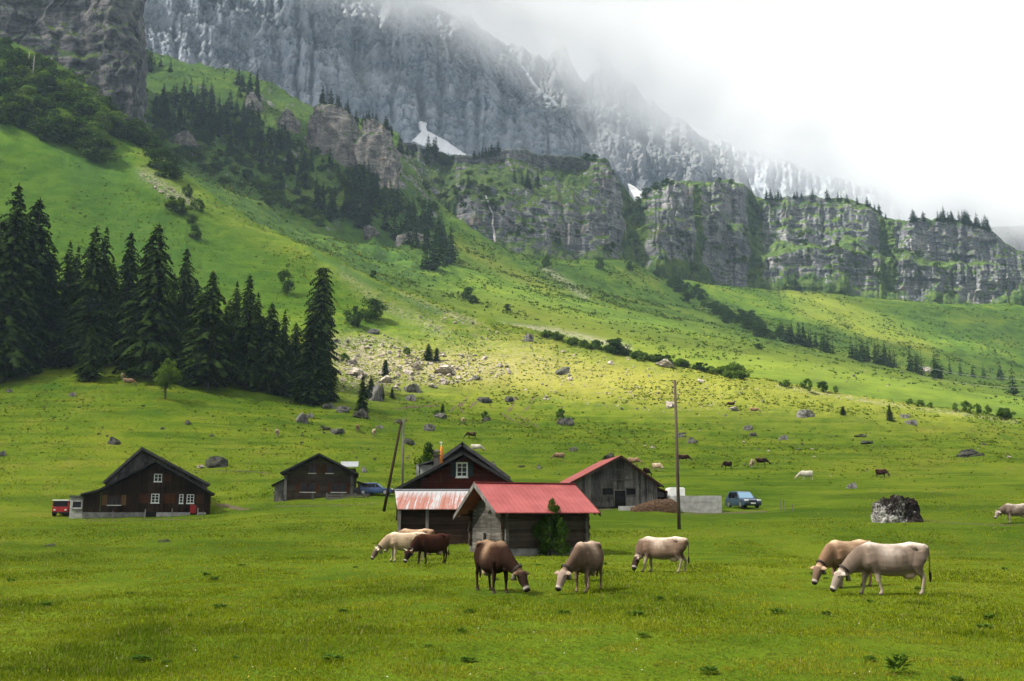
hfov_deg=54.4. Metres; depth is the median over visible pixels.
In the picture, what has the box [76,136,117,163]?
leafy tree
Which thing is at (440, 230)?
spruce tree
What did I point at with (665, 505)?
manure heap
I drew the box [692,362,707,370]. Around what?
shrub
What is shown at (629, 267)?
shrub
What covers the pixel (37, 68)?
leafy tree
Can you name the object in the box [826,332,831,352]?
spruce tree
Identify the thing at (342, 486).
window
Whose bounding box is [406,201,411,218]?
spruce tree
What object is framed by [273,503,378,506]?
path
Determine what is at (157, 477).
window
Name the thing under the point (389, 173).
crag
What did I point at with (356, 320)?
shrub
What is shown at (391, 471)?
power pole
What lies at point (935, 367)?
spruce tree
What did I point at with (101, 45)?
cliff wall
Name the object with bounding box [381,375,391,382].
boulder
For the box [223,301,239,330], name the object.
spruce tree
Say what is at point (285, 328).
spruce tree
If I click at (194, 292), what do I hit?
spruce tree
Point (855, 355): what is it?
spruce tree
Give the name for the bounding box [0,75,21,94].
leafy tree
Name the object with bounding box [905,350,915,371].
spruce tree
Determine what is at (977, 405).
shrub
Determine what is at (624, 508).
concrete wall
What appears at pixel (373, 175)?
spruce tree
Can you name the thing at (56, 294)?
spruce tree
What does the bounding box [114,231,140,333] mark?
spruce tree
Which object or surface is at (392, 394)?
spruce tree
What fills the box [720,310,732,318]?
shrub
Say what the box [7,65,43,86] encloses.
leafy tree
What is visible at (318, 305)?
spruce tree
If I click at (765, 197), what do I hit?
spruce tree
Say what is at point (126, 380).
cow
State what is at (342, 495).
plank fence
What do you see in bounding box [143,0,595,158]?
mountain wall
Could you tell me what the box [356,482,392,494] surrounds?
parked car
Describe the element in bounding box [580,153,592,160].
shrub
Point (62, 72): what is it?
leafy tree
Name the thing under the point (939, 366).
spruce tree
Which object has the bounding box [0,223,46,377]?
spruce tree
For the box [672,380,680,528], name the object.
power pole
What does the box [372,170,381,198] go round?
spruce tree
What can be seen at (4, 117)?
leafy tree
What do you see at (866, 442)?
boulder
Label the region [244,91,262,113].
crag
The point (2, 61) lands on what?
leafy tree
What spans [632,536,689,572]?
cow
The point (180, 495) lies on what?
window
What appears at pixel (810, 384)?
shrub
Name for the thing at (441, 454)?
chimney pipe
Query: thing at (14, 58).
leafy tree
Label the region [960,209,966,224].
spruce tree
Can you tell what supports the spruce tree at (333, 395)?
on the meadow
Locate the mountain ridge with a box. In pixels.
[701,136,907,220]
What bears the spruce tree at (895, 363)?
on the hillside
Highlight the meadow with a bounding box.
[0,39,1023,680]
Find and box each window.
[71,501,82,508]
[107,496,120,505]
[146,512,155,516]
[150,494,159,503]
[154,474,161,481]
[178,494,183,503]
[186,494,193,503]
[299,483,307,492]
[307,483,315,492]
[308,465,315,473]
[325,465,333,473]
[331,483,338,492]
[338,483,346,492]
[455,462,467,477]
[602,487,613,495]
[626,487,636,495]
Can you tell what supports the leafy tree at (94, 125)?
on the meadow
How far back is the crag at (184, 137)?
661.37 m
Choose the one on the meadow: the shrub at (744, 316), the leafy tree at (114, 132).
the leafy tree at (114, 132)
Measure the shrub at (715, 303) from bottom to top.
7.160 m
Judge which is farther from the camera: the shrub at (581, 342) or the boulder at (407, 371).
the shrub at (581, 342)
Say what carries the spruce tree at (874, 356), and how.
on the hillside
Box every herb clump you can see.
[40,601,52,605]
[130,654,153,660]
[209,576,218,580]
[213,603,228,606]
[321,653,344,660]
[456,627,467,632]
[460,656,477,660]
[626,610,644,614]
[636,632,649,636]
[653,595,664,599]
[698,665,717,672]
[769,607,783,612]
[820,610,831,614]
[864,655,875,660]
[883,653,912,670]
[946,675,966,680]
[975,623,993,627]
[983,614,993,618]
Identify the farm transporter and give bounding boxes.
[51,500,69,515]
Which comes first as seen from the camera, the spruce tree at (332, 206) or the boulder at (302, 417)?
the boulder at (302, 417)
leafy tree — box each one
[0,36,13,46]
[0,59,19,77]
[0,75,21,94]
[0,78,17,103]
[0,93,34,125]
[0,94,42,120]
[5,50,43,68]
[6,56,29,77]
[7,47,29,57]
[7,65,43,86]
[9,85,41,108]
[18,83,45,96]
[25,116,45,131]
[27,94,68,116]
[28,109,79,142]
[29,52,48,68]
[31,65,50,74]
[31,70,57,83]
[32,72,62,92]
[36,58,59,69]
[36,116,50,136]
[44,66,58,76]
[44,110,79,136]
[55,78,85,92]
[57,69,79,87]
[59,117,88,142]
[65,72,80,86]
[68,69,86,87]
[68,96,99,115]
[69,101,103,128]
[71,88,110,114]
[72,127,105,148]
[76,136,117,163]
[77,122,107,141]
[78,120,108,140]
[79,85,103,97]
[82,97,111,122]
[87,111,112,134]
[99,96,122,111]
[105,111,129,130]
[108,121,132,139]
[151,357,182,398]
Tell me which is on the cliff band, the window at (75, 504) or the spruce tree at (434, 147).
the spruce tree at (434, 147)
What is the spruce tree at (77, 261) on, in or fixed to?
on the meadow
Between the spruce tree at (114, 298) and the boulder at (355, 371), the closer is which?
the spruce tree at (114, 298)
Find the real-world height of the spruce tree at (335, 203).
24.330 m
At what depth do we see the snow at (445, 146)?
1937.50 m
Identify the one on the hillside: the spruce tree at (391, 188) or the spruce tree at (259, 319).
the spruce tree at (391, 188)
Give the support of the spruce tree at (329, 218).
on the hillside
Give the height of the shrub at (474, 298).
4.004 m
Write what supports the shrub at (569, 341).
on the meadow
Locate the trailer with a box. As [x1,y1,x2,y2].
[665,487,684,498]
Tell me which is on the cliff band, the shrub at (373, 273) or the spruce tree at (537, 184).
the spruce tree at (537, 184)
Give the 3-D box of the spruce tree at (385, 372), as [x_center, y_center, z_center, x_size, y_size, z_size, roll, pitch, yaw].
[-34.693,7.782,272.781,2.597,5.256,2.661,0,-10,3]
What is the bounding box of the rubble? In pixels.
[143,176,1014,422]
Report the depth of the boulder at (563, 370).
298.52 m
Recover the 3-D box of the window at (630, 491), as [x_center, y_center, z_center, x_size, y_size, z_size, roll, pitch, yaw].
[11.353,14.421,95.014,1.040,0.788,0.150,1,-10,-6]
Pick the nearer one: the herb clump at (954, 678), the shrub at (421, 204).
the herb clump at (954, 678)
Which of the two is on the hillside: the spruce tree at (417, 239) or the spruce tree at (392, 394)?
the spruce tree at (417, 239)
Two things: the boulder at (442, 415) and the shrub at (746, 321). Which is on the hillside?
the shrub at (746, 321)
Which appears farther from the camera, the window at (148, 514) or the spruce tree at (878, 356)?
the spruce tree at (878, 356)
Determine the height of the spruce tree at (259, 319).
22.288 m
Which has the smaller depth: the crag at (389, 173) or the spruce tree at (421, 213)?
the spruce tree at (421, 213)
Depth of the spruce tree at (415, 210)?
667.84 m
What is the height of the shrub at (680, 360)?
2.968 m
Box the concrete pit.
[669,496,721,512]
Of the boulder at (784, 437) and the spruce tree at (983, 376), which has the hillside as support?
the spruce tree at (983, 376)
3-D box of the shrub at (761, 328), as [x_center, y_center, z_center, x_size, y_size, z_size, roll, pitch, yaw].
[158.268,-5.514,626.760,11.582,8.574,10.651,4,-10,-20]
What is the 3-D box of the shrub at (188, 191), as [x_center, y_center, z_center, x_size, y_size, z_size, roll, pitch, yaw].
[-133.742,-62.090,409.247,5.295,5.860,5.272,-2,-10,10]
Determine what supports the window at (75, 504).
in the cabin
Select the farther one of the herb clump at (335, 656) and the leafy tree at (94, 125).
the leafy tree at (94, 125)
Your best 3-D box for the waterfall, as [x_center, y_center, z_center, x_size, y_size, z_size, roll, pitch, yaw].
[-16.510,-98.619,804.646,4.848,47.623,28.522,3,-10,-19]
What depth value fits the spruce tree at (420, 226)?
634.04 m
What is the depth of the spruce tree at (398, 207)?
697.19 m
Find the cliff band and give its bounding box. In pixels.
[404,143,1023,305]
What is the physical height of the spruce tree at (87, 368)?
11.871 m
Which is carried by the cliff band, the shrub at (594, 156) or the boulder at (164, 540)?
the shrub at (594, 156)
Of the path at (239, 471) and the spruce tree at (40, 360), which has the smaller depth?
the path at (239, 471)
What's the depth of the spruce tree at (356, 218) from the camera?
641.57 m
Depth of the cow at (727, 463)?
162.54 m
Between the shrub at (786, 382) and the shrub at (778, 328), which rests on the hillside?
the shrub at (778, 328)
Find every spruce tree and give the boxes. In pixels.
[0,45,18,85]
[0,184,49,382]
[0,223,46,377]
[0,340,21,377]
[14,39,22,76]
[20,58,29,94]
[21,197,71,368]
[23,294,49,367]
[40,247,63,330]
[46,53,58,92]
[49,226,119,367]
[57,241,79,317]
[59,246,83,311]
[72,327,106,380]
[79,227,118,364]
[105,222,187,382]
[105,258,120,327]
[113,315,133,364]
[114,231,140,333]
[132,261,146,304]
[147,44,154,71]
[158,54,162,66]
[166,57,172,72]
[169,273,184,353]
[172,272,238,388]
[174,249,200,341]
[176,279,202,341]
[179,306,198,371]
[213,318,237,384]
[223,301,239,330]
[225,280,241,353]
[228,275,264,388]
[233,68,241,84]
[236,79,242,97]
[241,77,246,91]
[245,73,253,89]
[252,303,294,395]
[253,79,262,100]
[253,292,265,382]
[254,68,259,84]
[270,334,297,396]
[279,309,290,351]
[289,314,330,404]
[289,323,304,380]
[293,340,306,398]
[297,266,341,382]
[301,165,307,188]
[312,186,320,210]
[313,185,322,209]
[318,352,340,401]
[320,85,326,104]
[325,188,336,216]
[325,191,334,220]
[325,200,333,221]
[326,88,333,103]
[326,143,332,168]
[329,154,334,171]
[332,186,339,218]
[338,185,351,212]
[346,100,350,113]
[352,160,358,175]
[353,199,360,227]
[354,110,360,126]
[354,373,370,413]
[359,204,368,228]
[362,197,371,224]
[363,160,368,179]
[365,156,370,179]
[365,376,374,398]
[369,165,375,184]
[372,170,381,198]
[372,176,382,205]
[376,184,382,209]
[379,202,391,231]
[381,360,388,376]
[383,116,389,129]
[388,183,392,200]
[389,387,395,397]
[390,185,398,214]
[390,187,402,211]
[390,207,398,238]
[394,221,403,240]
[396,136,404,151]
[402,219,412,244]
[406,200,418,231]
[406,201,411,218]
[407,204,418,228]
[408,218,416,247]
[409,201,417,222]
[413,227,419,244]
[417,209,423,231]
[418,216,424,235]
[419,196,429,225]
[419,212,431,237]
[420,215,431,252]
[420,244,429,269]
[421,344,434,360]
[423,133,433,152]
[423,212,431,237]
[424,149,430,165]
[425,193,436,227]
[425,228,437,271]
[429,216,445,253]
[429,228,447,264]
[429,243,436,270]
[430,138,440,157]
[433,348,439,360]
[434,213,447,245]
[440,239,447,266]
[441,232,449,262]
[444,227,455,264]
[446,222,458,255]
[464,173,470,188]
[489,143,495,156]
[495,142,502,155]
[512,169,516,182]
[523,169,533,187]
[534,169,542,188]
[763,190,769,200]
[768,188,773,199]
[777,319,784,339]
[778,324,789,342]
[785,323,794,343]
[794,321,801,343]
[799,324,809,347]
[808,330,815,347]
[813,332,818,346]
[818,332,823,351]
[822,332,828,352]
[824,188,830,199]
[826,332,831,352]
[831,340,835,354]
[840,406,846,414]
[847,336,853,358]
[853,342,857,359]
[856,341,864,362]
[858,337,868,361]
[864,337,872,361]
[865,197,870,206]
[871,340,877,361]
[873,346,879,364]
[876,339,883,364]
[880,343,888,365]
[886,404,894,420]
[887,347,893,367]
[891,349,897,367]
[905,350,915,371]
[910,210,919,222]
[916,352,921,374]
[919,351,926,375]
[920,212,926,221]
[928,351,942,378]
[930,354,947,378]
[932,361,938,378]
[949,210,958,222]
[953,246,959,261]
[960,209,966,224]
[973,217,979,227]
[981,362,987,378]
[983,216,990,229]
[995,361,1005,379]
[1004,364,1018,395]
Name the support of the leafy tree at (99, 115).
on the meadow
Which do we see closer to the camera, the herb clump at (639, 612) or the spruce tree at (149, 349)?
the herb clump at (639, 612)
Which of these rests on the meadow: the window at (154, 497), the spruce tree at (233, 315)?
the spruce tree at (233, 315)
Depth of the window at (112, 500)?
105.29 m
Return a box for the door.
[615,491,624,506]
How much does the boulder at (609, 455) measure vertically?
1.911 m
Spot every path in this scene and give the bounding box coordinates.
[84,518,208,520]
[199,470,270,473]
[216,504,248,509]
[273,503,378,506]
[680,511,765,513]
[924,520,1009,525]
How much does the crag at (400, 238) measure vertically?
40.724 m
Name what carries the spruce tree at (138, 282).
on the meadow
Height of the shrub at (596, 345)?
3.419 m
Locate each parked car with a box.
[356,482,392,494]
[725,491,761,507]
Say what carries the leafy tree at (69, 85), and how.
on the meadow
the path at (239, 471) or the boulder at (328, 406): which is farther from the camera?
the boulder at (328, 406)
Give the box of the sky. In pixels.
[423,0,1023,226]
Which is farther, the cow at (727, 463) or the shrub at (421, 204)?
the shrub at (421, 204)
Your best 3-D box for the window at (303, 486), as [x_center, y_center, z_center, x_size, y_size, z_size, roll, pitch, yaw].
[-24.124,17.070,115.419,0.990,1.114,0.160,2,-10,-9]
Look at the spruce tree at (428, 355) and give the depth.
300.46 m
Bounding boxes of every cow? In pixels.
[123,378,136,384]
[371,532,425,561]
[384,528,434,554]
[403,533,449,563]
[463,432,476,437]
[471,444,484,451]
[474,539,529,592]
[550,453,564,460]
[554,541,603,592]
[628,457,642,465]
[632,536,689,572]
[643,467,651,475]
[652,463,663,470]
[679,454,692,461]
[721,461,731,467]
[750,407,760,412]
[755,458,770,465]
[795,470,812,479]
[810,539,872,587]
[830,542,931,594]
[875,469,889,477]
[994,503,1023,522]
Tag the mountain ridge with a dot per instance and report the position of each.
(765, 172)
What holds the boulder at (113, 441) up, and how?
on the meadow
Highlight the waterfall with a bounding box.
[485,195,495,241]
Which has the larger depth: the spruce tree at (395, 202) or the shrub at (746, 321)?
the spruce tree at (395, 202)
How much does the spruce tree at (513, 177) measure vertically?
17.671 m
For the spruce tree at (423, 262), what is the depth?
562.09 m
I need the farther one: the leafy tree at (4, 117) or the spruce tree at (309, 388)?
the leafy tree at (4, 117)
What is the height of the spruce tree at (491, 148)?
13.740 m
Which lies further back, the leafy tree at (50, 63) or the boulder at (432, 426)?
the leafy tree at (50, 63)
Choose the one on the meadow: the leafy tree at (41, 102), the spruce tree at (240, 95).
the leafy tree at (41, 102)
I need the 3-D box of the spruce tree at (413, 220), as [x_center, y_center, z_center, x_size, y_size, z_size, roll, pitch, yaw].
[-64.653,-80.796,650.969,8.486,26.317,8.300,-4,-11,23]
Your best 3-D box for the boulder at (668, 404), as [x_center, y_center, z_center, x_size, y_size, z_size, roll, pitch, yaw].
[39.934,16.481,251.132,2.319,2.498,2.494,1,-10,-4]
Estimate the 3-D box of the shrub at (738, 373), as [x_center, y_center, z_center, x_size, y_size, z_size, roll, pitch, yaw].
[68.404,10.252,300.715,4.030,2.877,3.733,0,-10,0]
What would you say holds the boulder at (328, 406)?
on the meadow
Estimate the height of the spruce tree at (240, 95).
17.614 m
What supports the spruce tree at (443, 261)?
on the hillside
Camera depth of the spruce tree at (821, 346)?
639.31 m
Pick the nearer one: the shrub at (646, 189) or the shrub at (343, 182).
the shrub at (343, 182)
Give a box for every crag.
[169,130,201,152]
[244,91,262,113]
[277,109,300,133]
[306,104,358,167]
[353,117,400,179]
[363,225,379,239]
[378,160,399,189]
[395,232,434,246]
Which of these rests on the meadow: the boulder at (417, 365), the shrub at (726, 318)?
the boulder at (417, 365)
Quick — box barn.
[559,455,667,508]
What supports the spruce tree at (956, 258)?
on the cliff band
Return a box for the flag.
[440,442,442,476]
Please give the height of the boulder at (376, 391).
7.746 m
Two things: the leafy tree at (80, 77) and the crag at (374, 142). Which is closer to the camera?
the leafy tree at (80, 77)
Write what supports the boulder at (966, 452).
on the meadow
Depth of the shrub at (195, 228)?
367.44 m
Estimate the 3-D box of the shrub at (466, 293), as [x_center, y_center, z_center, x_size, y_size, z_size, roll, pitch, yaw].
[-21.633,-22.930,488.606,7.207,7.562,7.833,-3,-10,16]
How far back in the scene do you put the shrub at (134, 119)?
461.26 m
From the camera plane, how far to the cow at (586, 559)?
27.99 m
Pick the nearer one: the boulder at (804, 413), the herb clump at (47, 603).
the herb clump at (47, 603)
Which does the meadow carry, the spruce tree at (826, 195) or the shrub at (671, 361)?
the shrub at (671, 361)
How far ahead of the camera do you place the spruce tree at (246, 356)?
215.03 m
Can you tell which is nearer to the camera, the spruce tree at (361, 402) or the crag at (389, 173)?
the spruce tree at (361, 402)
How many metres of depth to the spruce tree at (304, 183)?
668.17 m
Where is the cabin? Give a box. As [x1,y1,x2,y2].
[69,496,83,518]
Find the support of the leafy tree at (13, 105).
on the meadow
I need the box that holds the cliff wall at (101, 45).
[0,0,147,123]
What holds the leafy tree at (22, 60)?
on the meadow
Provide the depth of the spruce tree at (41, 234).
219.59 m
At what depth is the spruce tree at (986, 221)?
1110.27 m
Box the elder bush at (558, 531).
[532,498,571,555]
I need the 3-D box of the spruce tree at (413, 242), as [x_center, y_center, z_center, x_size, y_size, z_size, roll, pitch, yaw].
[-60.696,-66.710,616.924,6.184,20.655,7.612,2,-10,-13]
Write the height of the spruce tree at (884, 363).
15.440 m
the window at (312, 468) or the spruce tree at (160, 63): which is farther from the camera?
the spruce tree at (160, 63)
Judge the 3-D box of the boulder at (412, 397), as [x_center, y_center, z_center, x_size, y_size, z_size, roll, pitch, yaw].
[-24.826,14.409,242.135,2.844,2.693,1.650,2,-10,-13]
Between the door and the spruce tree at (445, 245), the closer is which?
the door
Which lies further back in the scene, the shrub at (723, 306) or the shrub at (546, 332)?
the shrub at (723, 306)
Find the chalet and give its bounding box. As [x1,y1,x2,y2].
[271,453,372,501]
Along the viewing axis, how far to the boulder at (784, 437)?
212.64 m
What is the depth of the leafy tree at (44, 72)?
459.13 m
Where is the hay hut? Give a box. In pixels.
[453,482,600,555]
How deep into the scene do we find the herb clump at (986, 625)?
19.54 m
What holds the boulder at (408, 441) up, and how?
on the meadow
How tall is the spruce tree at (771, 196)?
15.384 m
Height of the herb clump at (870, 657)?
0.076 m
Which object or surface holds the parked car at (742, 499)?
on the meadow
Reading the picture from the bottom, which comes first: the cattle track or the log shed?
the log shed
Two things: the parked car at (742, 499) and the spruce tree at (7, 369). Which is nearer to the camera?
the parked car at (742, 499)
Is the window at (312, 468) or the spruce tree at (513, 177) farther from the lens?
the spruce tree at (513, 177)
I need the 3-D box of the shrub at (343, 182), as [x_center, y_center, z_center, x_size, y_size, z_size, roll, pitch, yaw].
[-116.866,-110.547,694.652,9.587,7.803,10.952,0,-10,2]
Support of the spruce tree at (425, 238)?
on the hillside
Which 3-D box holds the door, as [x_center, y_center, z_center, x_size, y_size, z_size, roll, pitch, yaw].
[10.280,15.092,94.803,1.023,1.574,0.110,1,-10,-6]
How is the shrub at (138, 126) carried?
on the meadow
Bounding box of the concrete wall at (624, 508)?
[618,506,634,510]
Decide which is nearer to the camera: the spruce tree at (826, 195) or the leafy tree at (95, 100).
the leafy tree at (95, 100)
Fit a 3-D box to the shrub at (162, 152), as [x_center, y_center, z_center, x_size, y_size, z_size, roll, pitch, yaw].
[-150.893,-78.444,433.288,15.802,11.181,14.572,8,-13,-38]
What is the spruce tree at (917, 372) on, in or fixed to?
on the hillside
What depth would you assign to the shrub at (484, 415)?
227.11 m
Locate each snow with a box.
[412,121,465,154]
[628,184,641,200]
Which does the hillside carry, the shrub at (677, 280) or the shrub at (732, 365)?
the shrub at (677, 280)
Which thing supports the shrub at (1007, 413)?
on the meadow
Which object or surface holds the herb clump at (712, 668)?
on the meadow
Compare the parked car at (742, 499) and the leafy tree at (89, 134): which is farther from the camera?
the leafy tree at (89, 134)
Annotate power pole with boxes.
[382,418,406,511]
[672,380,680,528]
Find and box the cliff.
[991,226,1023,251]
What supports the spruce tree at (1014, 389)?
on the hillside
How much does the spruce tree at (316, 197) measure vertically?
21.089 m
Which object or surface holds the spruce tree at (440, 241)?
on the hillside
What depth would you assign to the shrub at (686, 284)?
821.46 m
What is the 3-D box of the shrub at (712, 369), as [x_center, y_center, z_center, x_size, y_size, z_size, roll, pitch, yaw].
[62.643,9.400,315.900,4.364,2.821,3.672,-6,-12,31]
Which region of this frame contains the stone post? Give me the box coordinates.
[416,464,418,476]
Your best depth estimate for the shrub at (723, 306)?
742.90 m
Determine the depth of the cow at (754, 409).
245.51 m
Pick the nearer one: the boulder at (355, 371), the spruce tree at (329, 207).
the boulder at (355, 371)
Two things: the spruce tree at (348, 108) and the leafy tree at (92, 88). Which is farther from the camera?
the spruce tree at (348, 108)
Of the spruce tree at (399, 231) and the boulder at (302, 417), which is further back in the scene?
the spruce tree at (399, 231)
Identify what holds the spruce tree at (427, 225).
on the hillside
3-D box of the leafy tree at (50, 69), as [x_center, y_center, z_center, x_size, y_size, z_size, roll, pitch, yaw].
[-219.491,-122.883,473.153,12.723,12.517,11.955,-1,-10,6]
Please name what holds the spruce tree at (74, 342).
on the meadow
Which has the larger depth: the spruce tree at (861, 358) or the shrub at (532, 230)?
the shrub at (532, 230)
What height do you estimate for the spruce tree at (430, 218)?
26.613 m
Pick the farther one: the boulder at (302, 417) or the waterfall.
the waterfall
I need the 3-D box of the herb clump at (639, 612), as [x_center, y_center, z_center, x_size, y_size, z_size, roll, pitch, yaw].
[2.765,6.025,22.057,0.586,0.093,0.478,9,-13,-43]
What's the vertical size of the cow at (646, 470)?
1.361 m
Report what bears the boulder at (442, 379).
on the meadow
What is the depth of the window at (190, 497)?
108.00 m
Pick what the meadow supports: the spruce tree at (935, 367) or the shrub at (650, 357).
the shrub at (650, 357)
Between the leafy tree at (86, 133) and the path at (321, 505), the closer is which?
the path at (321, 505)
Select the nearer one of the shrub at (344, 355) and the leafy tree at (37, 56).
the shrub at (344, 355)
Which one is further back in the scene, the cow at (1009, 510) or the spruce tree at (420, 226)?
the spruce tree at (420, 226)
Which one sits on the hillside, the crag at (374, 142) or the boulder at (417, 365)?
the crag at (374, 142)
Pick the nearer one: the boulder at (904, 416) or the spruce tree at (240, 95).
the boulder at (904, 416)
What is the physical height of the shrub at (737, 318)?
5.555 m
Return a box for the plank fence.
[312,493,368,499]
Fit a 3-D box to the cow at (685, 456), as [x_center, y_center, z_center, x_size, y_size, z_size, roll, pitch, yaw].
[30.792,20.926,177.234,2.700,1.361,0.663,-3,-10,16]
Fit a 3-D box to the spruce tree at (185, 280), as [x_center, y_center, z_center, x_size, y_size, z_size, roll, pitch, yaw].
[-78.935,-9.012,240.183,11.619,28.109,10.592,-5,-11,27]
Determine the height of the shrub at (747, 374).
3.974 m
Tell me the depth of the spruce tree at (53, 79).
455.69 m
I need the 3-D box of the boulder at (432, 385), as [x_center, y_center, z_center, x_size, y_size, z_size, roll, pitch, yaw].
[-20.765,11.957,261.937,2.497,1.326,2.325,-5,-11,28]
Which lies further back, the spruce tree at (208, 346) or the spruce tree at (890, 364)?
the spruce tree at (890, 364)
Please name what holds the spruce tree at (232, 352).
on the meadow
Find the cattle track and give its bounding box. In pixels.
[393,405,437,409]
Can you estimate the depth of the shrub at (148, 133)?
457.57 m
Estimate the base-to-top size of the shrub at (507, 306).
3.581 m
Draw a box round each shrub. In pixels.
[119,120,161,143]
[124,117,144,139]
[132,127,166,148]
[142,139,162,157]
[145,49,156,64]
[145,147,182,172]
[154,161,184,179]
[164,195,192,212]
[181,183,193,196]
[187,215,197,223]
[188,225,202,239]
[190,198,204,211]
[277,270,294,293]
[337,176,350,186]
[340,353,349,361]
[343,305,363,324]
[359,298,387,319]
[370,270,376,277]
[403,348,411,354]
[414,441,437,474]
[418,199,427,207]
[425,201,438,209]
[460,286,475,300]
[469,295,478,302]
[480,411,489,417]
[503,304,510,310]
[513,229,520,234]
[527,228,534,233]
[541,255,551,266]
[541,329,551,336]
[549,331,565,339]
[555,408,564,417]
[566,339,574,344]
[577,339,587,346]
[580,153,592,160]
[584,343,590,348]
[588,154,598,161]
[592,341,603,349]
[594,257,604,269]
[602,244,610,251]
[605,346,614,353]
[606,339,622,349]
[610,241,617,248]
[611,337,631,351]
[625,261,635,270]
[637,352,648,359]
[641,187,651,195]
[648,354,654,361]
[651,181,660,188]
[655,354,664,361]
[662,178,670,184]
[663,358,677,365]
[667,280,675,286]
[669,276,682,284]
[675,358,684,364]
[678,231,685,236]
[680,293,693,301]
[681,287,688,295]
[681,359,688,366]
[684,282,691,288]
[690,288,697,294]
[692,283,700,291]
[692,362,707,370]
[696,293,704,300]
[697,289,707,298]
[705,366,715,373]
[706,303,713,307]
[711,300,724,308]
[711,304,722,314]
[717,305,727,312]
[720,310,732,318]
[720,315,732,323]
[722,363,740,375]
[726,363,743,376]
[730,367,752,378]
[731,315,743,322]
[732,370,743,378]
[736,309,746,315]
[740,311,750,319]
[741,319,754,329]
[746,310,755,316]
[748,322,765,332]
[750,316,766,323]
[753,325,772,337]
[755,343,762,348]
[766,332,776,339]
[774,326,786,336]
[782,379,789,386]
[799,378,812,390]
[816,381,828,391]
[895,248,905,252]
[913,399,924,405]
[914,250,921,255]
[933,261,940,266]
[951,402,957,410]
[961,400,972,410]
[973,403,982,413]
[983,405,992,413]
[996,407,1016,418]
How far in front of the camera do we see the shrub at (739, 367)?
304.67 m
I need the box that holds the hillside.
[145,53,1023,418]
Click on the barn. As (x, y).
(616, 481)
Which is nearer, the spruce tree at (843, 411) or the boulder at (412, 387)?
the spruce tree at (843, 411)
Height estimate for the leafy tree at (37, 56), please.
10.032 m
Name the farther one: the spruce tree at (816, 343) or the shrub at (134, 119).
the spruce tree at (816, 343)
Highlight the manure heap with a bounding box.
[630,499,676,512]
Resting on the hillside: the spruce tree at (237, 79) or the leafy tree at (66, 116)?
the spruce tree at (237, 79)
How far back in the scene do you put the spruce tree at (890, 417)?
247.38 m
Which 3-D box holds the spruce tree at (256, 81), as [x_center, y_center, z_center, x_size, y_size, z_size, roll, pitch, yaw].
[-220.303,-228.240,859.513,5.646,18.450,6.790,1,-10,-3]
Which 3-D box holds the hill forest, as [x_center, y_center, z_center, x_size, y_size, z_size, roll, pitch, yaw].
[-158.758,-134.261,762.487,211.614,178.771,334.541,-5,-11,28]
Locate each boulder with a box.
[108,437,120,444]
[157,539,170,541]
[205,456,227,467]
[296,412,308,423]
[322,403,335,408]
[330,428,344,433]
[336,406,350,412]
[345,367,366,375]
[349,359,357,363]
[351,408,368,418]
[368,329,379,333]
[368,384,382,401]
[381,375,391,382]
[402,368,413,374]
[404,383,421,392]
[404,438,414,444]
[406,394,415,401]
[410,362,420,368]
[423,424,435,430]
[428,383,436,387]
[433,364,455,374]
[434,413,446,418]
[438,377,448,382]
[477,397,491,402]
[505,396,513,401]
[525,334,533,341]
[555,366,569,374]
[557,418,573,425]
[602,453,614,459]
[655,359,672,367]
[666,401,673,408]
[688,437,697,443]
[743,425,752,430]
[778,435,787,439]
[796,409,815,417]
[846,482,856,488]
[860,440,872,443]
[870,494,923,522]
[900,414,909,417]
[905,419,917,424]
[922,367,930,372]
[956,449,983,457]
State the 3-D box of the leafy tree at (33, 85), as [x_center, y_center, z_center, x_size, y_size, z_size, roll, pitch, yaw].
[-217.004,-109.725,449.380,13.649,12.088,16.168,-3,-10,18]
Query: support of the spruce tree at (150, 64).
on the hillside
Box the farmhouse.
[80,447,214,518]
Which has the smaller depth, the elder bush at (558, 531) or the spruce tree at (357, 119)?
the elder bush at (558, 531)
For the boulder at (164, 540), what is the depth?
62.15 m
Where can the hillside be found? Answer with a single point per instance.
(591, 327)
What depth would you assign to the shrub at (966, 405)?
289.70 m
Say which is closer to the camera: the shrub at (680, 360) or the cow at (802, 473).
the cow at (802, 473)
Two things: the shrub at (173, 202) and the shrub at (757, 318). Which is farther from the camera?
the shrub at (757, 318)
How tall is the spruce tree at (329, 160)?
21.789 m
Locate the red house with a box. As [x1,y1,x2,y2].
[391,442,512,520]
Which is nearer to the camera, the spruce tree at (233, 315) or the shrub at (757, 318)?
the spruce tree at (233, 315)
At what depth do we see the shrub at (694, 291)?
805.97 m
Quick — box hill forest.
[144,75,507,225]
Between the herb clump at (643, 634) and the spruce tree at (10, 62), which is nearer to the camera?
the herb clump at (643, 634)
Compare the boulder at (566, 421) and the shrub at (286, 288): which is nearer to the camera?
the boulder at (566, 421)
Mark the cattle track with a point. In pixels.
(417, 406)
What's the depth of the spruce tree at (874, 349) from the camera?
602.91 m
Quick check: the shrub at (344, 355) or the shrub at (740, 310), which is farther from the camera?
the shrub at (740, 310)
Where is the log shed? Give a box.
[394,489,474,543]
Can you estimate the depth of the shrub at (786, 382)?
291.79 m
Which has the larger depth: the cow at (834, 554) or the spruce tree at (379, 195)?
the spruce tree at (379, 195)
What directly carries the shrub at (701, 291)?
on the hillside
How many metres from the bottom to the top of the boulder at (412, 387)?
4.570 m
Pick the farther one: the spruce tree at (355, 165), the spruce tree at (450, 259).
the spruce tree at (355, 165)
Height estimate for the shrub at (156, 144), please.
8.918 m
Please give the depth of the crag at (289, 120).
778.54 m
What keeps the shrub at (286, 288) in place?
on the meadow
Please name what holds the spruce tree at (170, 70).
on the hillside
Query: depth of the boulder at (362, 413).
203.63 m
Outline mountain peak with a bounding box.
[506,43,754,194]

